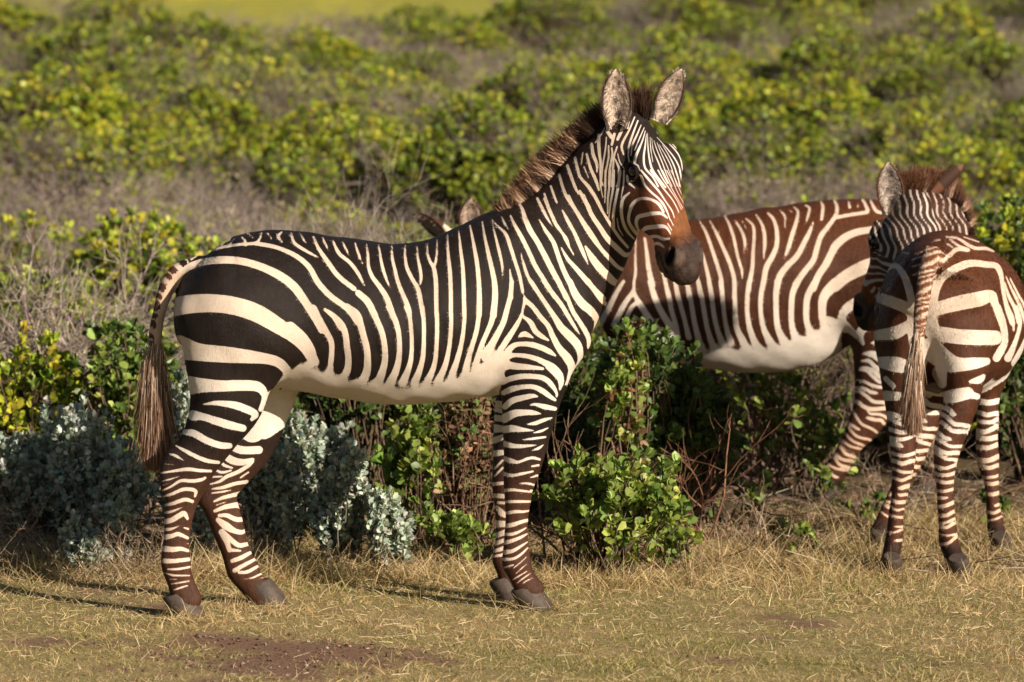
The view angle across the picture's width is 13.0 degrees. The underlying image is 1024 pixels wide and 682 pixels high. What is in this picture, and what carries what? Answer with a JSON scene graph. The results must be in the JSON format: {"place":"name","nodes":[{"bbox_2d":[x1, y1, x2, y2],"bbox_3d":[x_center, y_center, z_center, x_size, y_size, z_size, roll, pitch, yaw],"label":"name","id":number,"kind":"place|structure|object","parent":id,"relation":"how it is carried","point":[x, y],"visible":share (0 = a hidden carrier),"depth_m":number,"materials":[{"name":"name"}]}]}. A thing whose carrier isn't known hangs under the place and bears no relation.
{"place":"outdoors","nodes":[
{"label":"outdoors","id":0,"kind":"place"},
{"bbox_2d":[0,0,1023,681],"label":"ground","id":1,"kind":"structure","parent":0,"point":[256,10],"depth_m":13.62,"materials":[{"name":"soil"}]},
{"bbox_2d":[0,0,82,62],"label":"leafy bush","id":2,"kind":"object","parent":1,"relation":"on","point":[14,18],"visible":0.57,"depth_m":41.53,"materials":[{"name":"green plant"}]},
{"bbox_2d":[0,320,111,504],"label":"leafy shrub","id":3,"kind":"object","parent":1,"relation":"on","point":[20,400],"visible":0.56,"depth_m":16.68,"materials":[{"name":"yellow plant"}]},
{"bbox_2d":[0,264,122,380],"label":"leafy bush","id":4,"kind":"object","parent":1,"relation":"on","point":[14,304],"visible":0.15,"depth_m":18.27,"materials":[{"name":"green plant"}]},
{"bbox_2d":[0,61,142,196],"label":"leafy bush","id":5,"kind":"object","parent":1,"relation":"on","point":[93,106],"visible":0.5,"depth_m":30.36,"materials":[{"name":"green plant"}]},
{"bbox_2d":[0,175,147,308],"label":"leafy bush","id":6,"kind":"object","parent":1,"relation":"on","point":[10,221],"visible":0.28,"depth_m":21.73,"materials":[{"name":"green plant"}]},
{"bbox_2d":[0,83,148,206],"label":"leafy bush","id":7,"kind":"object","parent":1,"relation":"on","point":[22,144],"visible":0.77,"depth_m":29.28,"materials":[{"name":"green plant"}]},
{"bbox_2d":[0,391,153,537],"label":"silver shrub","id":8,"kind":"object","parent":1,"relation":"on","point":[32,453],"visible":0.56,"depth_m":15.81,"materials":[{"name":"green plant"}]},
{"bbox_2d":[0,448,156,579],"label":"dry sticks","id":9,"kind":"object","parent":1,"relation":"on","point":[27,537],"visible":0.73,"depth_m":15.04,"materials":[{"name":"brown plant"}]},
{"bbox_2d":[55,509,112,573],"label":"silver shrub","id":10,"kind":"object","parent":1,"relation":"on","point":[71,533],"visible":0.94,"depth_m":14.94,"materials":[{"name":"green plant"}]},
{"bbox_2d":[0,212,191,483],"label":"dry bush","id":11,"kind":"object","parent":1,"relation":"on","point":[81,344],"visible":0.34,"depth_m":17.53,"materials":[{"name":"grey plant"}]},
{"bbox_2d":[10,241,185,376],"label":"leafy bush","id":12,"kind":"object","parent":1,"relation":"on","point":[80,304],"visible":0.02,"depth_m":18.47,"materials":[{"name":"green plant"}]},
{"bbox_2d":[6,36,191,98],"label":"leafy bush","id":13,"kind":"object","parent":1,"relation":"on","point":[93,59],"visible":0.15,"depth_m":34.35,"materials":[{"name":"green plant"}]},
{"bbox_2d":[46,395,160,545],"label":"silver shrub","id":14,"kind":"object","parent":1,"relation":"on","point":[105,475],"visible":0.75,"depth_m":15.53,"materials":[{"name":"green plant"}]},
{"bbox_2d":[0,142,213,262],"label":"twiggy bush","id":15,"kind":"object","parent":1,"relation":"on","point":[15,208],"visible":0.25,"depth_m":24.62,"materials":[{"name":"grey plant"}]},
{"bbox_2d":[38,0,186,36],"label":"leafy bush","id":16,"kind":"object","parent":1,"relation":"on","point":[119,8],"visible":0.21,"depth_m":41.20,"materials":[{"name":"green plant"}]},
{"bbox_2d":[102,490,136,567],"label":"silver shrub","id":17,"kind":"object","parent":1,"relation":"on","point":[121,509],"visible":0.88,"depth_m":15.00,"materials":[{"name":"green plant"}]},
{"bbox_2d":[66,317,179,512],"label":"leafy shrub","id":18,"kind":"object","parent":1,"relation":"on","point":[119,405],"visible":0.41,"depth_m":16.53,"materials":[{"name":"green plant"}]},
{"bbox_2d":[38,60,209,134],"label":"leafy bush","id":19,"kind":"object","parent":1,"relation":"on","point":[153,85],"visible":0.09,"depth_m":32.21,"materials":[{"name":"green plant"}]},
{"bbox_2d":[25,6,231,93],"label":"leafy bush","id":20,"kind":"object","parent":1,"relation":"on","point":[81,34],"visible":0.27,"depth_m":35.38,"materials":[{"name":"green plant"}]},
{"bbox_2d":[63,507,204,580],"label":"dry sticks","id":21,"kind":"object","parent":1,"relation":"on","point":[120,548],"visible":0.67,"depth_m":14.80,"materials":[{"name":"brown plant"}]},
{"bbox_2d":[23,113,263,224],"bbox_3d":[-2.279,-1.054,28.379,1.682,0.906,1.367,3,1,7],"label":"leafy bush","id":22,"kind":"object","parent":1,"relation":"on","point":[165,157],"visible":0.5,"depth_m":28.19,"materials":[{"name":"green plant"}]},
{"bbox_2d":[0,158,298,329],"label":"leafy bush","id":23,"kind":"object","parent":1,"relation":"on","point":[172,227],"visible":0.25,"depth_m":20.59,"materials":[{"name":"green plant"}]},
{"bbox_2d":[5,160,319,258],"bbox_3d":[-2.162,-0.484,23.695,1.897,0.922,1.947,2,5,26],"label":"twiggy bush","id":24,"kind":"object","parent":1,"relation":"on","point":[71,223],"visible":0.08,"depth_m":23.88,"materials":[{"name":"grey plant"}]},
{"bbox_2d":[153,366,197,538],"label":"silver shrub","id":25,"kind":"object","parent":1,"relation":"on","point":[182,389],"visible":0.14,"depth_m":15.79,"materials":[{"name":"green plant"}]},
{"bbox_2d":[51,135,313,232],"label":"twiggy bush","id":26,"kind":"object","parent":1,"relation":"on","point":[171,197],"visible":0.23,"depth_m":26.52,"materials":[{"name":"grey plant"}]},
{"bbox_2d":[121,106,252,168],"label":"leafy bush","id":27,"kind":"object","parent":1,"relation":"on","point":[161,131],"visible":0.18,"depth_m":30.16,"materials":[{"name":"green plant"}]},
{"bbox_2d":[189,504,217,563],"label":"bush","id":28,"kind":"object","parent":1,"relation":"on","point":[200,526],"visible":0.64,"depth_m":15.12,"materials":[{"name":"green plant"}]},
{"bbox_2d":[95,1,314,86],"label":"leafy bush","id":29,"kind":"object","parent":1,"relation":"on","point":[152,31],"visible":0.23,"depth_m":37.36,"materials":[{"name":"green plant"}]},
{"bbox_2d":[137,36,294,90],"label":"leafy bush","id":30,"kind":"object","parent":1,"relation":"on","point":[234,58],"visible":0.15,"depth_m":36.27,"materials":[{"name":"green plant"}]},
{"bbox_2d":[67,170,368,241],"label":"twiggy bush","id":31,"kind":"object","parent":1,"relation":"on","point":[238,213],"visible":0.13,"depth_m":25.30,"materials":[{"name":"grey plant"}]},
{"bbox_2d":[128,21,359,153],"bbox_3d":[-1.881,-1.687,31.919,1.697,1.165,1.695,1,4,12],"label":"leafy bush","id":32,"kind":"object","parent":1,"relation":"on","point":[236,100],"visible":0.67,"depth_m":31.77,"materials":[{"name":"green plant"}]},
{"bbox_2d":[237,438,311,559],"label":"silver shrub","id":33,"kind":"object","parent":1,"relation":"on","point":[270,489],"visible":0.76,"depth_m":15.20,"materials":[{"name":"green plant"}]},
{"bbox_2d":[123,125,464,421],"bbox_3d":[-0.703,-0.179,18.270,1.769,1.393,1.313,0,4,0],"label":"dry bush","id":34,"kind":"object","parent":1,"relation":"on","point":[370,233],"visible":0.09,"depth_m":18.32,"materials":[{"name":"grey plant"}]},
{"bbox_2d":[204,134,412,230],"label":"leafy bush","id":35,"kind":"object","parent":1,"relation":"on","point":[289,172],"visible":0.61,"depth_m":26.91,"materials":[{"name":"green plant"}]},
{"bbox_2d":[284,47,343,82],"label":"leafy bush","id":36,"kind":"object","parent":1,"relation":"on","point":[334,60],"visible":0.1,"depth_m":37.89,"materials":[{"name":"green plant"}]},
{"bbox_2d":[277,407,365,540],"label":"silver shrub","id":37,"kind":"object","parent":1,"relation":"on","point":[316,450],"visible":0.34,"depth_m":15.80,"materials":[{"name":"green plant"}]},
{"bbox_2d":[253,96,399,212],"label":"leafy bush","id":38,"kind":"object","parent":1,"relation":"on","point":[326,139],"visible":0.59,"depth_m":27.80,"materials":[{"name":"green plant"}]},
{"bbox_2d":[306,439,371,566],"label":"silver shrub","id":39,"kind":"object","parent":1,"relation":"on","point":[335,507],"visible":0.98,"depth_m":15.02,"materials":[{"name":"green plant"}]},
{"bbox_2d":[256,2,423,56],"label":"twiggy bush","id":40,"kind":"object","parent":1,"relation":"on","point":[350,29],"visible":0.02,"depth_m":40.22,"materials":[{"name":"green plant"}]},
{"bbox_2d":[271,7,413,74],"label":"leafy bush","id":41,"kind":"object","parent":1,"relation":"on","point":[341,44],"visible":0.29,"depth_m":38.74,"materials":[{"name":"green plant"}]},
{"bbox_2d":[255,177,465,242],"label":"leafy bush","id":42,"kind":"object","parent":1,"relation":"on","point":[320,201],"visible":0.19,"depth_m":26.16,"materials":[{"name":"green plant"}]},
{"bbox_2d":[13,624,722,681],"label":"soil crumbs","id":43,"kind":"object","parent":1,"relation":"on","point":[198,635],"visible":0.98,"depth_m":13.06,"materials":[{"name":"brown soil"}]},
{"bbox_2d":[291,391,458,518],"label":"leafy shrub","id":44,"kind":"object","parent":1,"relation":"on","point":[333,411],"visible":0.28,"depth_m":16.38,"materials":[{"name":"green plant"}]},
{"bbox_2d":[322,114,431,211],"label":"leafy bush","id":45,"kind":"object","parent":1,"relation":"on","point":[401,154],"visible":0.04,"depth_m":28.93,"materials":[{"name":"green plant"}]},
{"bbox_2d":[270,45,506,133],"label":"leafy bush","id":46,"kind":"object","parent":1,"relation":"on","point":[362,95],"visible":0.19,"depth_m":31.77,"materials":[{"name":"green plant"}]},
{"bbox_2d":[362,485,417,570],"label":"silver shrub","id":47,"kind":"object","parent":1,"relation":"on","point":[387,526],"visible":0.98,"depth_m":14.93,"materials":[{"name":"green plant"}]},
{"bbox_2d":[310,64,471,119],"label":"leafy bush","id":48,"kind":"object","parent":1,"relation":"on","point":[345,76],"visible":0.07,"depth_m":32.55,"materials":[{"name":"green plant"}]},
{"bbox_2d":[323,47,464,86],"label":"leafy bush","id":49,"kind":"object","parent":1,"relation":"on","point":[418,68],"visible":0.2,"depth_m":36.71,"materials":[{"name":"green plant"}]},
{"bbox_2d":[368,403,446,548],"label":"leafy shrub","id":50,"kind":"object","parent":1,"relation":"on","point":[413,470],"visible":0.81,"depth_m":15.52,"materials":[{"name":"green plant"}]},
{"bbox_2d":[128,67,703,617],"bbox_3d":[-0.313,0.004,14.027,1.763,1.713,0.600,-1,4,-8],"label":"zebra","id":51,"kind":"object","parent":1,"relation":"on","point":[504,301],"visible":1,"depth_m":13.89,"materials":[{"name":"fur"}]},
{"bbox_2d":[329,2,506,52],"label":"leafy bush","id":52,"kind":"object","parent":1,"relation":"on","point":[416,23],"visible":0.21,"depth_m":42.51,"materials":[{"name":"green plant"}]},
{"bbox_2d":[300,60,550,147],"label":"leafy bush","id":53,"kind":"object","parent":1,"relation":"on","point":[400,120],"visible":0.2,"depth_m":30.68,"materials":[{"name":"green plant"}]},
{"bbox_2d":[264,79,592,224],"bbox_3d":[-0.417,-1.104,27.147,2.115,1.036,1.982,4,5,12],"label":"leafy bush","id":54,"kind":"object","parent":1,"relation":"on","point":[470,151],"visible":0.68,"depth_m":26.77,"materials":[{"name":"green plant"}]},
{"bbox_2d":[358,156,523,240],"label":"leafy bush","id":55,"kind":"object","parent":1,"relation":"on","point":[483,196],"visible":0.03,"depth_m":25.12,"materials":[{"name":"green plant"}]},
{"bbox_2d":[411,500,495,565],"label":"leafy shrub","id":56,"kind":"object","parent":1,"relation":"on","point":[458,535],"visible":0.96,"depth_m":15.03,"materials":[{"name":"green plant"}]},
{"bbox_2d":[364,25,547,87],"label":"twiggy bush","id":57,"kind":"object","parent":1,"relation":"on","point":[465,56],"visible":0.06,"depth_m":37.77,"materials":[{"name":"brown plant"}]},
{"bbox_2d":[353,396,563,545],"bbox_3d":[-0.170,0.397,15.713,0.655,0.637,1.025,-2,5,-23],"label":"dry shrub","id":58,"kind":"object","parent":1,"relation":"on","point":[466,453],"visible":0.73,"depth_m":15.57,"materials":[{"name":"brown plant"}]},
{"bbox_2d":[382,16,557,61],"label":"leafy bush","id":59,"kind":"object","parent":1,"relation":"on","point":[485,35],"visible":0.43,"depth_m":41.10,"materials":[{"name":"green plant"}]},
{"bbox_2d":[0,464,1023,578],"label":"twig litter","id":60,"kind":"object","parent":1,"relation":"on","point":[849,486],"visible":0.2,"depth_m":15.90,"materials":[{"name":"brown plant"}]},
{"bbox_2d":[422,34,607,97],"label":"leafy bush","id":61,"kind":"object","parent":1,"relation":"on","point":[574,58],"visible":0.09,"depth_m":35.41,"materials":[{"name":"green plant"}]},
{"bbox_2d":[452,340,600,516],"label":"leafy shrub","id":62,"kind":"object","parent":1,"relation":"on","point":[567,406],"visible":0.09,"depth_m":16.55,"materials":[{"name":"green plant"}]},
{"bbox_2d":[466,46,635,121],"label":"leafy bush","id":63,"kind":"object","parent":1,"relation":"on","point":[516,93],"visible":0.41,"depth_m":32.00,"materials":[{"name":"green plant"}]},
{"bbox_2d":[450,369,656,561],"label":"dry sticks","id":64,"kind":"object","parent":1,"relation":"on","point":[564,544],"visible":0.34,"depth_m":15.19,"materials":[{"name":"brown plant"}]},
{"bbox_2d":[482,0,658,49],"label":"leafy bush","id":65,"kind":"object","parent":1,"relation":"on","point":[544,20],"visible":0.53,"depth_m":43.03,"materials":[{"name":"green plant"}]},
{"bbox_2d":[522,21,626,70],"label":"leafy bush","id":66,"kind":"object","parent":1,"relation":"on","point":[561,44],"visible":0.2,"depth_m":41.87,"materials":[{"name":"green plant"}]},
{"bbox_2d":[531,443,693,576],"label":"leafy shrub","id":67,"kind":"object","parent":1,"relation":"on","point":[610,514],"visible":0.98,"depth_m":14.82,"materials":[{"name":"green plant"}]},
{"bbox_2d":[587,317,651,538],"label":"leafy shrub","id":68,"kind":"object","parent":1,"relation":"on","point":[625,389],"visible":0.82,"depth_m":15.64,"materials":[{"name":"green plant"}]},
{"bbox_2d":[535,29,755,119],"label":"leafy bush","id":69,"kind":"object","parent":1,"relation":"on","point":[707,88],"visible":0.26,"depth_m":32.67,"materials":[{"name":"green plant"}]},
{"bbox_2d":[580,0,732,33],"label":"leafy bush","id":70,"kind":"object","parent":1,"relation":"on","point":[683,11],"visible":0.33,"depth_m":44.14,"materials":[{"name":"green plant"}]},
{"bbox_2d":[575,316,746,527],"bbox_3d":[0.531,0.308,16.020,0.614,0.772,0.643,0,4,0],"label":"leafy shrub","id":71,"kind":"object","parent":1,"relation":"on","point":[685,399],"visible":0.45,"depth_m":15.87,"materials":[{"name":"green plant"}]},
{"bbox_2d":[644,507,702,570],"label":"leafy shrub","id":72,"kind":"object","parent":1,"relation":"on","point":[681,534],"visible":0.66,"depth_m":14.97,"materials":[{"name":"green plant"}]},
{"bbox_2d":[412,197,938,502],"bbox_3d":[0.645,0.038,17.137,2.099,1.224,0.510,0,4,0],"label":"zebra","id":73,"kind":"object","parent":1,"relation":"on","point":[773,289],"visible":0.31,"depth_m":16.94,"materials":[{"name":"fur"}]},
{"bbox_2d":[534,398,816,567],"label":"dry sticks","id":74,"kind":"object","parent":1,"relation":"on","point":[701,490],"visible":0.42,"depth_m":15.54,"materials":[{"name":"brown plant"}]},
{"bbox_2d":[569,19,798,104],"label":"leafy bush","id":75,"kind":"object","parent":1,"relation":"on","point":[678,42],"visible":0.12,"depth_m":33.65,"materials":[{"name":"green plant"}]},
{"bbox_2d":[591,12,778,56],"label":"leafy bush","id":76,"kind":"object","parent":1,"relation":"on","point":[708,29],"visible":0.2,"depth_m":40.06,"materials":[{"name":"green plant"}]},
{"bbox_2d":[648,92,729,167],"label":"leafy bush","id":77,"kind":"object","parent":1,"relation":"on","point":[684,122],"visible":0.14,"depth_m":29.47,"materials":[{"name":"green plant"}]},
{"bbox_2d":[648,16,785,88],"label":"leafy bush","id":78,"kind":"object","parent":1,"relation":"on","point":[735,56],"visible":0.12,"depth_m":35.50,"materials":[{"name":"green plant"}]},
{"bbox_2d":[594,329,926,487],"bbox_3d":[1.069,0.074,17.981,1.546,0.951,1.545,-2,5,-23],"label":"dry bush","id":79,"kind":"object","parent":1,"relation":"on","point":[819,377],"visible":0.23,"depth_m":17.91,"materials":[{"name":"brown plant"}]},
{"bbox_2d":[683,475,853,558],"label":"dry sticks","id":80,"kind":"object","parent":1,"relation":"on","point":[760,517],"visible":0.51,"depth_m":15.43,"materials":[{"name":"brown plant"}]},
{"bbox_2d":[659,93,887,196],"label":"leafy bush","id":81,"kind":"object","parent":1,"relation":"on","point":[786,140],"visible":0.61,"depth_m":28.46,"materials":[{"name":"green plant"}]},
{"bbox_2d":[725,371,823,491],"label":"leafy shrub","id":82,"kind":"object","parent":1,"relation":"on","point":[790,379],"visible":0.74,"depth_m":17.41,"materials":[{"name":"green plant"}]},
{"bbox_2d":[681,139,880,219],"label":"twiggy bush","id":83,"kind":"object","parent":1,"relation":"on","point":[726,199],"visible":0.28,"depth_m":25.82,"materials":[{"name":"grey plant"}]},
{"bbox_2d":[714,68,889,190],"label":"leafy bush","id":84,"kind":"object","parent":1,"relation":"on","point":[798,107],"visible":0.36,"depth_m":30.82,"materials":[{"name":"green plant"}]},
{"bbox_2d":[765,386,857,493],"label":"leafy shrub","id":85,"kind":"object","parent":1,"relation":"on","point":[826,438],"visible":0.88,"depth_m":17.28,"materials":[{"name":"green plant"}]},
{"bbox_2d":[749,12,875,49],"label":"leafy bush","id":86,"kind":"object","parent":1,"relation":"on","point":[829,24],"visible":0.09,"depth_m":41.27,"materials":[{"name":"green plant"}]},
{"bbox_2d":[777,0,874,36],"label":"leafy bush","id":87,"kind":"object","parent":1,"relation":"on","point":[803,10],"visible":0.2,"depth_m":42.41,"materials":[{"name":"green plant"}]},
{"bbox_2d":[731,10,936,111],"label":"leafy bush","id":88,"kind":"object","parent":1,"relation":"on","point":[794,54],"visible":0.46,"depth_m":34.78,"materials":[{"name":"green plant"}]},
{"bbox_2d":[748,0,933,24],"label":"leafy bush","id":89,"kind":"object","parent":1,"relation":"on","point":[855,3],"visible":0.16,"depth_m":45.60,"materials":[{"name":"green plant"}]},
{"bbox_2d":[737,139,1023,219],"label":"twiggy bush","id":90,"kind":"object","parent":1,"relation":"on","point":[869,188],"visible":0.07,"depth_m":26.98,"materials":[{"name":"brown plant"}]},
{"bbox_2d":[813,82,976,199],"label":"leafy bush","id":91,"kind":"object","parent":1,"relation":"on","point":[853,148],"visible":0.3,"depth_m":29.36,"materials":[{"name":"green plant"}]},
{"bbox_2d":[805,0,1009,55],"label":"leafy bush","id":92,"kind":"object","parent":1,"relation":"on","point":[950,21],"visible":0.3,"depth_m":39.67,"materials":[{"name":"green plant"}]},
{"bbox_2d":[861,17,985,81],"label":"leafy bush","id":93,"kind":"object","parent":1,"relation":"on","point":[890,51],"visible":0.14,"depth_m":37.74,"materials":[{"name":"green plant"}]},
{"bbox_2d":[832,111,1023,217],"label":"leafy bush","id":94,"kind":"object","parent":1,"relation":"on","point":[994,166],"visible":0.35,"depth_m":27.93,"materials":[{"name":"green plant"}]},
{"bbox_2d":[833,437,1023,518],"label":"dry sticks","id":95,"kind":"object","parent":1,"relation":"on","point":[913,492],"visible":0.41,"depth_m":16.69,"materials":[{"name":"brown plant"}]},
{"bbox_2d":[853,162,1023,575],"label":"zebra","id":96,"kind":"object","parent":1,"relation":"on","point":[938,305],"visible":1,"depth_m":15.06,"materials":[{"name":"fur"}]},
{"bbox_2d":[871,48,1019,107],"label":"leafy bush","id":97,"kind":"object","parent":1,"relation":"on","point":[913,83],"visible":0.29,"depth_m":34.84,"materials":[{"name":"green plant"}]},
{"bbox_2d":[871,73,1021,128],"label":"leafy bush","id":98,"kind":"object","parent":1,"relation":"on","point":[927,105],"visible":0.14,"depth_m":32.57,"materials":[{"name":"green plant"}]},
{"bbox_2d":[884,37,1023,95],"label":"leafy bush","id":99,"kind":"object","parent":1,"relation":"on","point":[989,54],"visible":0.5,"depth_m":36.21,"materials":[{"name":"green plant"}]},
{"bbox_2d":[924,90,1023,159],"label":"leafy bush","id":100,"kind":"object","parent":1,"relation":"on","point":[997,120],"visible":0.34,"depth_m":30.20,"materials":[{"name":"green plant"}]},
{"bbox_2d":[963,193,1023,451],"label":"leafy shrub","id":101,"kind":"object","parent":1,"relation":"on","point":[1007,236],"visible":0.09,"depth_m":18.85,"materials":[{"name":"green plant"}]},
{"bbox_2d":[975,349,1023,484],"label":"leafy shrub","id":102,"kind":"object","parent":1,"relation":"on","point":[1011,406],"visible":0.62,"depth_m":17.55,"materials":[{"name":"green plant"}]},
{"bbox_2d":[0,487,1023,681],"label":"dry grass","id":103,"kind":"structure","parent":0,"point":[297,569],"depth_m":14.79,"materials":[{"name":"beige plant"}]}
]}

